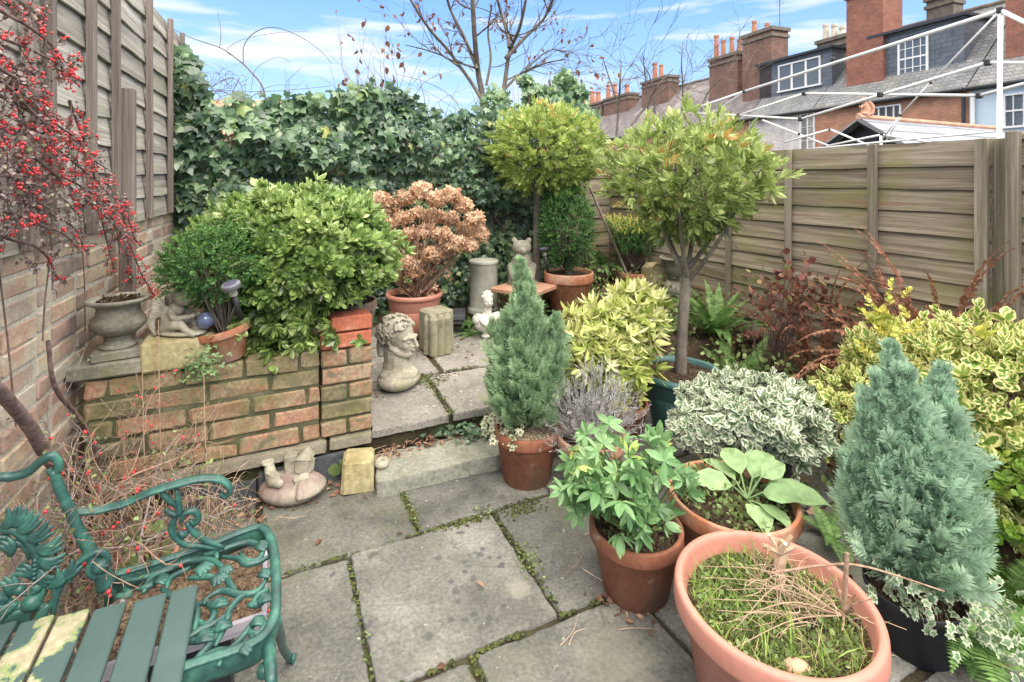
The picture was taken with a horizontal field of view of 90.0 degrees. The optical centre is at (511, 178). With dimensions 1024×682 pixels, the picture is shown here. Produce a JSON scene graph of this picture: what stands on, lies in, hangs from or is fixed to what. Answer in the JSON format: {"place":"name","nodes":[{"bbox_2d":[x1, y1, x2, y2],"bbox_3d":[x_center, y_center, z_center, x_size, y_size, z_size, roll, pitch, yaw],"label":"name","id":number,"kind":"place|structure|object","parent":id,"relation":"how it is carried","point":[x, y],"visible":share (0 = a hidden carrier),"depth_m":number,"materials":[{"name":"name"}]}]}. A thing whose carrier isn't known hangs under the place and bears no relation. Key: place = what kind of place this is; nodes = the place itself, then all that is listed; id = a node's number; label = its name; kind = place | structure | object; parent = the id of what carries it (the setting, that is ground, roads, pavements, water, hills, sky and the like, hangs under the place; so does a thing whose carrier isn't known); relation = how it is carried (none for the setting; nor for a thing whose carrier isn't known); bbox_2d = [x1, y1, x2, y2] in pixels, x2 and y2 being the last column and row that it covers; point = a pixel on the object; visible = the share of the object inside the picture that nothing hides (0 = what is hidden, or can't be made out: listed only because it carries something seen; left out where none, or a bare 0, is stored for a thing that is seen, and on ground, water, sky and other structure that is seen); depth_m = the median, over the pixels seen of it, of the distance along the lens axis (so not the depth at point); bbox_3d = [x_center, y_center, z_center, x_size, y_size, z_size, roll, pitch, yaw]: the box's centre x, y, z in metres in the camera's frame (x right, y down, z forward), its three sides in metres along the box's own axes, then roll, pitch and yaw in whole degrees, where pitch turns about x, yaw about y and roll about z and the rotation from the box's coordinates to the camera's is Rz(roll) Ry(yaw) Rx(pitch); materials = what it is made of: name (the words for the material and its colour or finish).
{"place":"outdoors","nodes":[
{"label":"outdoors","id":0,"kind":"place"},
{"bbox_2d":[0,0,158,503],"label":"berry shrub","id":1,"kind":"object","parent":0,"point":[22,180],"visible":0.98,"depth_m":1.49,"materials":[{"name":"red plant"}]},
{"bbox_2d":[138,303,321,432],"bbox_3d":[-1.605,1.100,3.112,1.070,0.440,1.780,0,0,-25],"label":"raised bed","id":2,"kind":"object","parent":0,"point":[144,334],"depth_m":2.94,"materials":[{"name":"soil"}]},
{"bbox_2d":[168,171,416,373],"bbox_3d":[-1.096,0.429,2.633,1.210,0.942,0.905,0,0,0],"label":"potted plant","id":3,"kind":"object","parent":2,"relation":"on","point":[326,250],"visible":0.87,"depth_m":2.36,"materials":[{"name":"green plant"}]},
{"bbox_2d":[87,335,590,531],"bbox_3d":[-0.959,1.325,3.419,2.500,0.182,1.900,0,0,-25],"label":"terrace bed","id":4,"kind":"object","parent":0,"point":[400,438],"visible":0.07,"depth_m":2.54,"materials":[{"name":"soil"}]},
{"bbox_2d":[453,327,481,340],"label":"fern","id":5,"kind":"object","parent":4,"relation":"on","point":[466,333],"visible":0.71,"depth_m":4.01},
{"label":"riser","id":6,"kind":"structure","parent":4,"relation":"on","visible":0},
{"bbox_2d":[81,428,371,503],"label":"kerb","id":7,"kind":"structure","parent":6,"relation":"on","point":[319,445],"depth_m":2.27,"materials":[{"name":"concrete"}]},
{"bbox_2d":[83,344,371,483],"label":"brick wall","id":8,"kind":"structure","parent":7,"relation":"on","point":[263,407],"depth_m":2.24,"materials":[{"name":"brick"}]},
{"bbox_2d":[65,354,140,383],"bbox_3d":[-1.622,0.762,2.109,0.302,0.065,0.175,0,0,-25],"label":"coping stone","id":9,"kind":"object","parent":8,"relation":"on","point":[87,371],"visible":0.62,"depth_m":2.02,"materials":[{"name":"stone"}]},
{"bbox_2d":[83,292,150,363],"bbox_3d":[-1.621,0.605,2.109,0.222,0.252,0.222,0,0,0],"label":"stone urn","id":10,"kind":"object","parent":9,"relation":"on","point":[117,320],"visible":1,"depth_m":2.06,"materials":[{"name":"stone"}]},
{"bbox_2d":[140,327,215,373],"bbox_3d":[-1.421,0.733,2.192,0.265,0.127,0.154,0,0,-28],"label":"sandstone block","id":11,"kind":"object","parent":8,"relation":"on","point":[173,351],"depth_m":2.12,"materials":[{"name":"stone"}]},
{"bbox_2d":[146,288,206,336],"bbox_3d":[-1.420,0.567,2.196,0.226,0.210,0.127,0,0,6],"label":"cherub","id":12,"kind":"object","parent":11,"relation":"on","point":[174,321],"visible":0.91,"depth_m":2.16,"materials":[{"name":"stone"}]},
{"bbox_2d":[196,312,213,328],"bbox_3d":[-1.315,0.610,2.200,0.072,0.072,0.072,0,0,0],"label":"glass ball","id":13,"kind":"object","parent":11,"relation":"on","point":[204,320],"visible":0.94,"depth_m":2.18,"materials":[{"name":"blue"}]},
{"bbox_2d":[173,336,238,396],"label":"wall weed","id":14,"kind":"object","parent":8,"relation":"attached to","point":[195,366],"depth_m":2.13,"materials":[{"name":"green plant"}]},
{"bbox_2d":[149,214,270,363],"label":"potted plant","id":15,"kind":"object","parent":8,"relation":"on","point":[176,271],"visible":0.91,"depth_m":2.17,"materials":[{"name":"green plant"}]},
{"bbox_2d":[221,279,243,320],"bbox_3d":[-1.089,0.480,1.994,0.069,0.167,0.092,0,0,0],"label":"solar light","id":16,"kind":"object","parent":15,"relation":"in","point":[231,287],"visible":1,"depth_m":1.99,"materials":[{"name":"black plastic"}]},
{"bbox_2d":[319,328,371,350],"bbox_3d":[-0.809,0.770,2.484,0.234,0.073,0.125,0,0,-25],"label":"loose brick","id":17,"kind":"object","parent":8,"relation":"on","point":[346,338],"visible":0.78,"depth_m":2.44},
{"bbox_2d":[327,309,371,331],"bbox_3d":[-0.790,0.692,2.492,0.193,0.073,0.124,0,0,-28],"label":"loose brick","id":18,"kind":"object","parent":17,"relation":"on","point":[349,320],"visible":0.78,"depth_m":2.45,"materials":[{"name":"brick"}]},
{"bbox_2d":[370,319,492,437],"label":"terrace","id":19,"kind":"structure","parent":0,"point":[409,409],"depth_m":2.90,"materials":[{"name":"stone"}]},
{"bbox_2d":[375,313,419,391],"bbox_3d":[-0.667,1.020,2.988,0.266,0.459,0.269,0,0,0],"label":"stone bust","id":20,"kind":"object","parent":19,"relation":"on","point":[397,344],"visible":0.98,"depth_m":2.92,"materials":[{"name":"stone"}]},
{"bbox_2d":[371,180,490,337],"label":"potted plant","id":21,"kind":"object","parent":19,"relation":"on","point":[414,297],"visible":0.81,"depth_m":3.86,"materials":[{"name":"brown plant"}]},
{"bbox_2d":[419,305,452,356],"bbox_3d":[-0.533,1.071,3.602,0.214,0.297,0.220,0,0,-39],"label":"fluted stone","id":22,"kind":"object","parent":19,"relation":"on","point":[435,331],"visible":1,"depth_m":3.52,"materials":[{"name":"stone"}]},
{"bbox_2d":[450,308,464,323],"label":"slate slab","id":23,"kind":"structure","parent":19,"relation":"on","point":[458,315],"depth_m":3.96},
{"bbox_2d":[472,290,500,338],"bbox_3d":[-0.185,1.041,3.903,0.238,0.376,0.140,0,0,-20],"label":"roman bust","id":24,"kind":"object","parent":19,"relation":"on","point":[480,321],"visible":0.68,"depth_m":3.87,"materials":[{"name":"white stone"}]},
{"bbox_2d":[0,409,1023,681],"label":"patio","id":25,"kind":"structure","parent":0,"point":[427,601],"depth_m":1.73,"materials":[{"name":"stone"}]},
{"bbox_2d":[0,212,175,600],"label":"brick wall","id":26,"kind":"structure","parent":25,"relation":"on","point":[23,286],"depth_m":1.86,"materials":[{"name":"brick"}]},
{"bbox_2d":[0,0,184,257],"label":"wooden fence","id":27,"kind":"object","parent":26,"relation":"on","point":[117,44],"visible":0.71,"depth_m":2.38,"materials":[{"name":"grey wood"}]},
{"bbox_2d":[119,87,136,338],"bbox_3d":[-1.883,0.180,2.509,0.060,1.240,0.055,0,0,-22],"label":"wooden post","id":28,"kind":"object","parent":26,"relation":"attached to","point":[129,142],"visible":0.44,"depth_m":2.49,"materials":[{"name":"grey wood"}]},
{"bbox_2d":[0,342,288,681],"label":"bare shrub","id":29,"kind":"object","parent":25,"relation":"on","point":[105,540],"visible":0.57,"depth_m":1.49,"materials":[{"name":"brown plant"}]},
{"bbox_2d":[0,451,296,681],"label":"garden bench","id":30,"kind":"object","parent":25,"relation":"on","point":[179,635],"visible":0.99,"depth_m":1.14,"materials":[{"name":"green paint"}]},
{"bbox_2d":[122,520,178,566],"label":"dead leaves","id":31,"kind":"object","parent":25,"relation":"on","point":[134,559],"visible":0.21,"depth_m":1.72,"materials":[{"name":"brown plant"}]},
{"bbox_2d":[101,546,266,681],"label":"soil tray","id":32,"kind":"object","parent":25,"relation":"on","point":[242,615],"visible":0.27,"depth_m":1.27,"materials":[{"name":"soil"}]},
{"bbox_2d":[123,320,265,549],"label":"dry grass","id":33,"kind":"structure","parent":25,"relation":"on","point":[209,504],"depth_m":2.02,"materials":[{"name":"plant"}]},
{"bbox_2d":[180,483,225,515],"bbox_3d":[-1.296,1.350,2.151,0.174,0.103,0.026,0,0,-25],"label":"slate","id":34,"kind":"object","parent":25,"relation":"on","point":[198,502],"visible":0.18,"depth_m":2.15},
{"bbox_2d":[225,479,256,506],"bbox_3d":[-1.171,1.359,2.209,0.125,0.087,0.026,0,0,-25],"label":"slate","id":35,"kind":"object","parent":25,"relation":"on","point":[250,492],"visible":0.64,"depth_m":2.21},
{"bbox_2d":[258,466,283,498],"bbox_3d":[-1.042,1.344,2.272,0.155,0.113,0.030,0,0,-24],"label":"slate","id":36,"kind":"object","parent":25,"relation":"on","point":[261,478],"visible":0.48,"depth_m":2.25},
{"bbox_2d":[258,446,325,506],"bbox_3d":[-0.961,1.296,2.243,0.287,0.228,0.200,0,0,0],"label":"shell ornament","id":37,"kind":"object","parent":25,"relation":"on","point":[298,479],"visible":0.98,"depth_m":2.20,"materials":[{"name":"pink stone"}]},
{"bbox_2d":[313,450,344,482],"bbox_3d":[-0.877,1.341,2.349,0.223,0.123,0.031,0,0,-25],"label":"slate","id":38,"kind":"object","parent":25,"relation":"on","point":[323,464],"visible":0.2,"depth_m":2.36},
{"bbox_2d":[326,459,342,483],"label":"weed","id":39,"kind":"object","parent":25,"relation":"on","point":[334,469],"depth_m":2.36,"materials":[{"name":"green plant"}]},
{"bbox_2d":[340,447,374,494],"bbox_3d":[-0.695,1.323,2.319,0.152,0.155,0.122,0,0,-15],"label":"sandstone block","id":40,"kind":"object","parent":25,"relation":"on","point":[358,471],"depth_m":2.27,"materials":[{"name":"stone"}]},
{"bbox_2d":[111,423,659,645],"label":"fallen twigs","id":41,"kind":"object","parent":25,"relation":"on","point":[423,454],"visible":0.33,"depth_m":2.08,"materials":[{"name":"plant"}]},
{"bbox_2d":[284,362,606,681],"bbox_3d":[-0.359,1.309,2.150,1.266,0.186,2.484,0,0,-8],"label":"moss","id":42,"kind":"object","parent":25,"relation":"on","point":[517,634],"visible":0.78,"depth_m":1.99,"materials":[{"name":"plant"}]},
{"bbox_2d":[78,307,834,668],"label":"dead leaves","id":43,"kind":"object","parent":25,"relation":"on","point":[430,443],"visible":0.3,"depth_m":2.18,"materials":[{"name":"brown plant"}]},
{"bbox_2d":[375,430,560,496],"bbox_3d":[-0.216,1.363,2.534,0.924,0.070,0.269,0,0,-23],"label":"step","id":44,"kind":"object","parent":25,"relation":"on","point":[437,463],"visible":0.52,"depth_m":2.40,"materials":[{"name":"stone"}]},
{"bbox_2d":[374,456,389,468],"bbox_3d":[-0.600,1.311,2.360,0.069,0.035,0.069,0,0,0],"label":"ring stone","id":45,"kind":"object","parent":44,"relation":"on","point":[382,462],"visible":1,"depth_m":2.34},
{"bbox_2d":[411,417,493,444],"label":"ivy","id":46,"kind":"object","parent":44,"relation":"on","point":[472,429],"visible":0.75,"depth_m":2.62,"materials":[{"name":"green plant"}]},
{"bbox_2d":[479,254,572,490],"bbox_3d":[0.065,0.875,2.382,0.447,1.050,0.408,0,0,0],"label":"potted conifer","id":47,"kind":"object","parent":25,"relation":"on","point":[526,351],"visible":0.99,"depth_m":2.30,"materials":[{"name":"plant"}]},
{"bbox_2d":[527,354,651,478],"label":"potted plant","id":48,"kind":"object","parent":25,"relation":"on","point":[568,427],"visible":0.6,"depth_m":2.33,"materials":[{"name":"plant"}]},
{"bbox_2d":[560,273,676,441],"bbox_3d":[0.542,0.973,2.835,0.767,0.854,0.684,0,0,0],"label":"potted plant","id":49,"kind":"object","parent":25,"relation":"on","point":[620,327],"visible":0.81,"depth_m":2.69,"materials":[{"name":"yellow plant"}]},
{"bbox_2d":[548,413,704,613],"bbox_3d":[0.373,1.109,1.726,0.533,0.581,0.419,0,0,-14],"label":"potted plant","id":50,"kind":"object","parent":25,"relation":"on","point":[636,530],"visible":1,"depth_m":1.65,"materials":[{"name":"green plant"}]},
{"bbox_2d":[592,92,806,431],"bbox_3d":[0.987,0.470,2.923,1.071,1.859,1.111,0,0,0],"label":"bay tree","id":51,"kind":"object","parent":25,"relation":"on","point":[697,217],"visible":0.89,"depth_m":2.75,"materials":[{"name":"green plant"}]},
{"bbox_2d":[668,448,831,546],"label":"potted plant","id":52,"kind":"object","parent":25,"relation":"on","point":[754,490],"visible":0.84,"depth_m":1.82,"materials":[{"name":"green plant"}]},
{"bbox_2d":[664,362,851,481],"bbox_3d":[1.072,1.126,2.297,0.759,0.547,0.652,0,0,-33],"label":"potted plant","id":53,"kind":"object","parent":25,"relation":"on","point":[744,410],"visible":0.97,"depth_m":2.15,"materials":[{"name":"white plant"}]},
{"bbox_2d":[674,520,944,681],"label":"flower pot","id":54,"kind":"object","parent":25,"relation":"on","point":[751,606],"visible":1,"depth_m":1.32,"materials":[{"name":"ceramic"}]},
{"bbox_2d":[803,502,853,566],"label":"fern","id":55,"kind":"object","parent":25,"relation":"on","point":[830,533],"visible":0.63,"depth_m":2.01,"materials":[{"name":"plant"}]},
{"bbox_2d":[826,337,1004,671],"bbox_3d":[1.199,0.941,1.546,0.422,0.918,0.419,0,0,39],"label":"potted conifer","id":56,"kind":"object","parent":25,"relation":"on","point":[912,466],"visible":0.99,"depth_m":1.47,"materials":[{"name":"plant"}]},
{"bbox_2d":[857,558,1023,681],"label":"variegated ivy","id":57,"kind":"object","parent":56,"relation":"in","point":[1005,622],"visible":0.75,"depth_m":1.41,"materials":[{"name":"green plant"}]},
{"bbox_2d":[153,0,997,143],"label":"sky","id":58,"kind":"structure","parent":0,"point":[198,19],"materials":[{"name":"blue"}]},
{"bbox_2d":[575,91,642,156],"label":"terraced house","id":59,"kind":"structure","parent":0,"point":[607,124],"depth_m":45.71,"materials":[{"name":"brick"}]},
{"bbox_2d":[373,276,1023,576],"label":"soil bed","id":60,"kind":"object","parent":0,"point":[1006,548],"visible":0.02,"depth_m":3.66,"materials":[{"name":"soil"}]},
{"bbox_2d":[173,43,580,323],"bbox_3d":[-0.898,0.201,4.492,3.669,2.308,0.857,0,0,-29],"label":"ivy","id":61,"kind":"object","parent":60,"relation":"on","point":[361,145],"visible":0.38,"depth_m":3.96,"materials":[{"name":"green plant"}]},
{"bbox_2d":[174,10,529,119],"bbox_3d":[-1.373,-0.784,4.648,3.132,1.255,0.711,0,0,-6],"label":"bramble","id":62,"kind":"object","parent":61,"relation":"attached to","point":[219,89],"visible":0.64,"depth_m":4.30,"materials":[{"name":"plant"}]},
{"bbox_2d":[214,137,609,300],"bbox_3d":[-0.718,0.533,4.612,3.900,1.749,0.058,0,0,-25],"label":"wooden fence","id":63,"kind":"object","parent":60,"relation":"on","point":[602,244],"visible":0.04,"depth_m":5.39,"materials":[{"name":"brown wood"}]},
{"bbox_2d":[468,258,498,314],"bbox_3d":[-0.239,0.905,4.330,0.270,0.440,0.270,0,0,0],"label":"chimney flue","id":64,"kind":"object","parent":60,"relation":"on","point":[483,274],"visible":0.88,"depth_m":4.23,"materials":[{"name":"grey ceramic"}]},
{"bbox_2d":[507,238,536,302],"bbox_3d":[0.080,0.850,4.231,0.245,0.717,0.283,0,0,0],"label":"stone animal","id":65,"kind":"object","parent":60,"relation":"on","point":[522,247],"visible":0.31,"depth_m":4.19},
{"bbox_2d":[491,282,557,303],"bbox_3d":[0.103,1.044,4.150,0.403,0.343,0.401,0,0,33],"label":"paver table","id":66,"kind":"object","parent":60,"relation":"on","point":[507,289],"visible":0.2,"depth_m":4.09,"materials":[{"name":"ceramic"}]},
{"bbox_2d":[476,66,601,132],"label":"ivy","id":67,"kind":"object","parent":60,"relation":"on","point":[565,83],"visible":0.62,"depth_m":5.52,"materials":[{"name":"green plant"}]},
{"bbox_2d":[492,280,591,334],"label":"ground cover","id":68,"kind":"object","parent":60,"relation":"on","point":[501,296],"visible":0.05,"depth_m":4.28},
{"bbox_2d":[478,93,610,281],"bbox_3d":[0.292,0.241,4.508,1.166,1.922,1.241,0,0,0],"label":"bay tree","id":69,"kind":"object","parent":60,"relation":"on","point":[574,169],"visible":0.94,"depth_m":4.25,"materials":[{"name":"green plant"}]},
{"bbox_2d":[589,186,627,272],"bbox_3d":[0.946,0.564,4.875,0.457,1.034,0.024,0,0,7],"label":"cane","id":70,"kind":"object","parent":60,"relation":"on","point":[607,228],"visible":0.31,"depth_m":4.87,"materials":[{"name":"grey wood"}]},
{"bbox_2d":[603,212,655,289],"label":"potted plant","id":71,"kind":"object","parent":60,"relation":"on","point":[632,227],"visible":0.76,"depth_m":4.85,"materials":[{"name":"green plant"}]},
{"bbox_2d":[641,262,663,289],"bbox_3d":[1.361,0.967,4.800,0.259,0.374,0.211,0,0,-17],"label":"sandstone block","id":72,"kind":"object","parent":60,"relation":"on","point":[654,269],"depth_m":4.71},
{"bbox_2d":[658,255,686,308],"bbox_3d":[1.476,0.931,4.600,0.308,0.452,0.308,0,0,0],"label":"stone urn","id":73,"kind":"object","parent":60,"relation":"on","point":[671,269],"visible":0.37,"depth_m":4.53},
{"bbox_2d":[548,253,846,387],"bbox_3d":[1.160,1.085,4.041,1.013,0.700,2.550,0,0,-26],"label":"ground cover","id":74,"kind":"object","parent":60,"relation":"on","point":[708,354],"visible":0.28,"depth_m":3.59,"materials":[{"name":"green plant"}]},
{"bbox_2d":[582,247,634,274],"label":"fern","id":75,"kind":"object","parent":74,"relation":"on","point":[599,258],"visible":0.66,"depth_m":5.04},
{"bbox_2d":[665,279,767,346],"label":"fern","id":76,"kind":"object","parent":60,"relation":"on","point":[720,322],"visible":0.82,"depth_m":3.74,"materials":[{"name":"plant"}]},
{"bbox_2d":[700,346,759,371],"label":"fern","id":77,"kind":"object","parent":60,"relation":"on","point":[721,367],"visible":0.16,"depth_m":3.42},
{"bbox_2d":[717,335,772,371],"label":"fern","id":78,"kind":"object","parent":60,"relation":"on","point":[753,355],"visible":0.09,"depth_m":3.38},
{"bbox_2d":[497,272,1023,674],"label":"leaf litter","id":79,"kind":"object","parent":60,"relation":"on","point":[809,511],"visible":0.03,"depth_m":3.61,"materials":[{"name":"plant"}]},
{"bbox_2d":[692,275,850,388],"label":"fern","id":80,"kind":"object","parent":60,"relation":"on","point":[756,334],"visible":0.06,"depth_m":3.74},
{"bbox_2d":[720,258,867,390],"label":"fern","id":81,"kind":"object","parent":60,"relation":"on","point":[824,339],"visible":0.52,"depth_m":3.15,"materials":[{"name":"plant"}]},
{"bbox_2d":[731,246,864,375],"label":"barrenwort","id":82,"kind":"object","parent":60,"relation":"on","point":[779,347],"visible":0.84,"depth_m":3.15,"materials":[{"name":"red plant"}]},
{"bbox_2d":[609,138,992,387],"bbox_3d":[1.709,0.553,4.010,0.062,1.510,3.202,0,0,-25],"label":"wooden fence","id":83,"kind":"object","parent":60,"relation":"on","point":[915,210],"visible":0.4,"depth_m":3.13,"materials":[{"name":"brown wood"}]},
{"bbox_2d":[775,223,1023,380],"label":"fern","id":84,"kind":"object","parent":60,"relation":"on","point":[897,298],"visible":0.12,"depth_m":2.73,"materials":[{"name":"plant"}]},
{"bbox_2d":[791,423,1018,558],"bbox_3d":[1.927,1.323,2.134,1.150,0.301,1.638,0,0,-26],"label":"ground cover","id":85,"kind":"object","parent":60,"relation":"on","point":[1014,543],"visible":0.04,"depth_m":2.28,"materials":[{"name":"green plant"}]},
{"bbox_2d":[797,277,1023,610],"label":"golden euonymus","id":86,"kind":"object","parent":60,"relation":"on","point":[988,372],"visible":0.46,"depth_m":2.04,"materials":[{"name":"plant"}]},
{"bbox_2d":[864,577,1023,681],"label":"fern","id":87,"kind":"object","parent":60,"relation":"on","point":[976,654],"visible":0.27,"depth_m":1.43,"materials":[{"name":"plant"}]},
{"bbox_2d":[993,138,1004,334],"bbox_3d":[2.462,0.600,2.561,0.050,1.600,0.088,0,0,-25],"label":"fence post","id":88,"kind":"object","parent":60,"relation":"on","point":[999,212],"visible":0.3,"depth_m":2.56,"materials":[{"name":"brown wood"}]},
{"bbox_2d":[988,549,1023,632],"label":"fern","id":89,"kind":"object","parent":60,"relation":"on","point":[1016,585],"visible":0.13,"depth_m":1.74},
{"bbox_2d":[1005,131,1023,328],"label":"wooden fence","id":90,"kind":"object","parent":60,"relation":"on","point":[1014,200],"visible":0.61,"depth_m":2.46,"materials":[{"name":"brown wood"}]},
{"bbox_2d":[687,35,760,148],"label":"terraced house","id":91,"kind":"structure","parent":0,"point":[728,88],"depth_m":33.17,"materials":[{"name":"brick"}]},
{"bbox_2d":[811,0,1004,147],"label":"brick house","id":92,"kind":"structure","parent":0,"point":[872,24],"depth_m":22.50,"materials":[{"name":"brick"}]},
{"bbox_2d":[874,103,901,117],"bbox_3d":[16.353,-2.764,22.404,0.120,0.847,1.352,0,0,-20],"label":"window","id":93,"kind":"structure","parent":92,"relation":"in","point":[887,108],"depth_m":22.27,"materials":[{"name":"white paint"}]},
{"bbox_2d":[964,0,1023,131],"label":"blue house","id":94,"kind":"structure","parent":0,"point":[983,111],"depth_m":18.82,"materials":[{"name":"paint"}]},
{"bbox_2d":[1002,92,1023,128],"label":"window","id":95,"kind":"structure","parent":94,"relation":"in","point":[1005,99],"depth_m":18.27,"materials":[{"name":"white paint"}]},
{"label":"ground","id":96,"kind":"structure","parent":0,"visible":0},
{"bbox_2d":[324,5,489,102],"bbox_3d":[-1.490,-0.506,7.050,2.386,3.813,1.036,0,0,0],"label":"bare tree","id":97,"kind":"object","parent":96,"relation":"on","point":[387,70],"visible":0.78,"depth_m":7.03,"materials":[{"name":"plant"}]},
{"bbox_2d":[358,0,619,138],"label":"bare tree","id":98,"kind":"object","parent":96,"relation":"on","point":[474,53],"visible":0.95,"depth_m":7.40,"materials":[{"name":"brown plant"}]},
{"bbox_2d":[602,84,684,154],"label":"terraced house","id":99,"kind":"structure","parent":96,"relation":"on","point":[610,104],"depth_m":45.74,"materials":[{"name":"brick"}]},
{"bbox_2d":[640,63,708,152],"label":"terraced house","id":100,"kind":"structure","parent":96,"relation":"on","point":[696,96],"depth_m":40.26,"materials":[{"name":"brick"}]},
{"bbox_2d":[576,0,773,158],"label":"bare shrub","id":101,"kind":"object","parent":96,"relation":"on","point":[645,75],"visible":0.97,"depth_m":6.15,"materials":[{"name":"brown plant"}]},
{"bbox_2d":[740,0,845,150],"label":"white brick house","id":102,"kind":"structure","parent":96,"relation":"on","point":[773,41],"depth_m":28.18,"materials":[{"name":"brick"}]},
{"bbox_2d":[799,112,814,148],"bbox_3d":[15.026,-2.271,26.073,0.120,2.135,0.942,0,0,-20],"label":"window","id":103,"kind":"structure","parent":102,"relation":"in","point":[801,127],"depth_m":26.21,"materials":[{"name":"white paint"}]},
{"bbox_2d":[683,6,1023,148],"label":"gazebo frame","id":104,"kind":"object","parent":96,"relation":"on","point":[1000,11],"visible":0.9,"depth_m":3.98,"materials":[{"name":"white paint"}]},
{"bbox_2d":[820,114,1004,146],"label":"garden shed","id":105,"kind":"structure","parent":96,"relation":"on","point":[861,126],"depth_m":9.22,"materials":[{"name":"white"}]},
{"bbox_2d":[856,97,874,116],"bbox_3d":[6.239,-1.247,8.992,0.315,0.402,0.168,0,0,0],"label":"roof ornament","id":106,"kind":"object","parent":105,"relation":"on","point":[867,109],"visible":0.79,"depth_m":8.97,"materials":[{"name":"ceramic"}]},
{"bbox_3d":[0.500,1.200,4.310,0.370,0.070,0.354,0,0,0],"label":"brick slab","id":107,"kind":"object","parent":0,"visible":0},
{"bbox_2d":[535,181,600,318],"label":"potted plant","id":108,"kind":"object","parent":107,"relation":"on","point":[570,280],"visible":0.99,"depth_m":4.25,"materials":[{"name":"green plant"}]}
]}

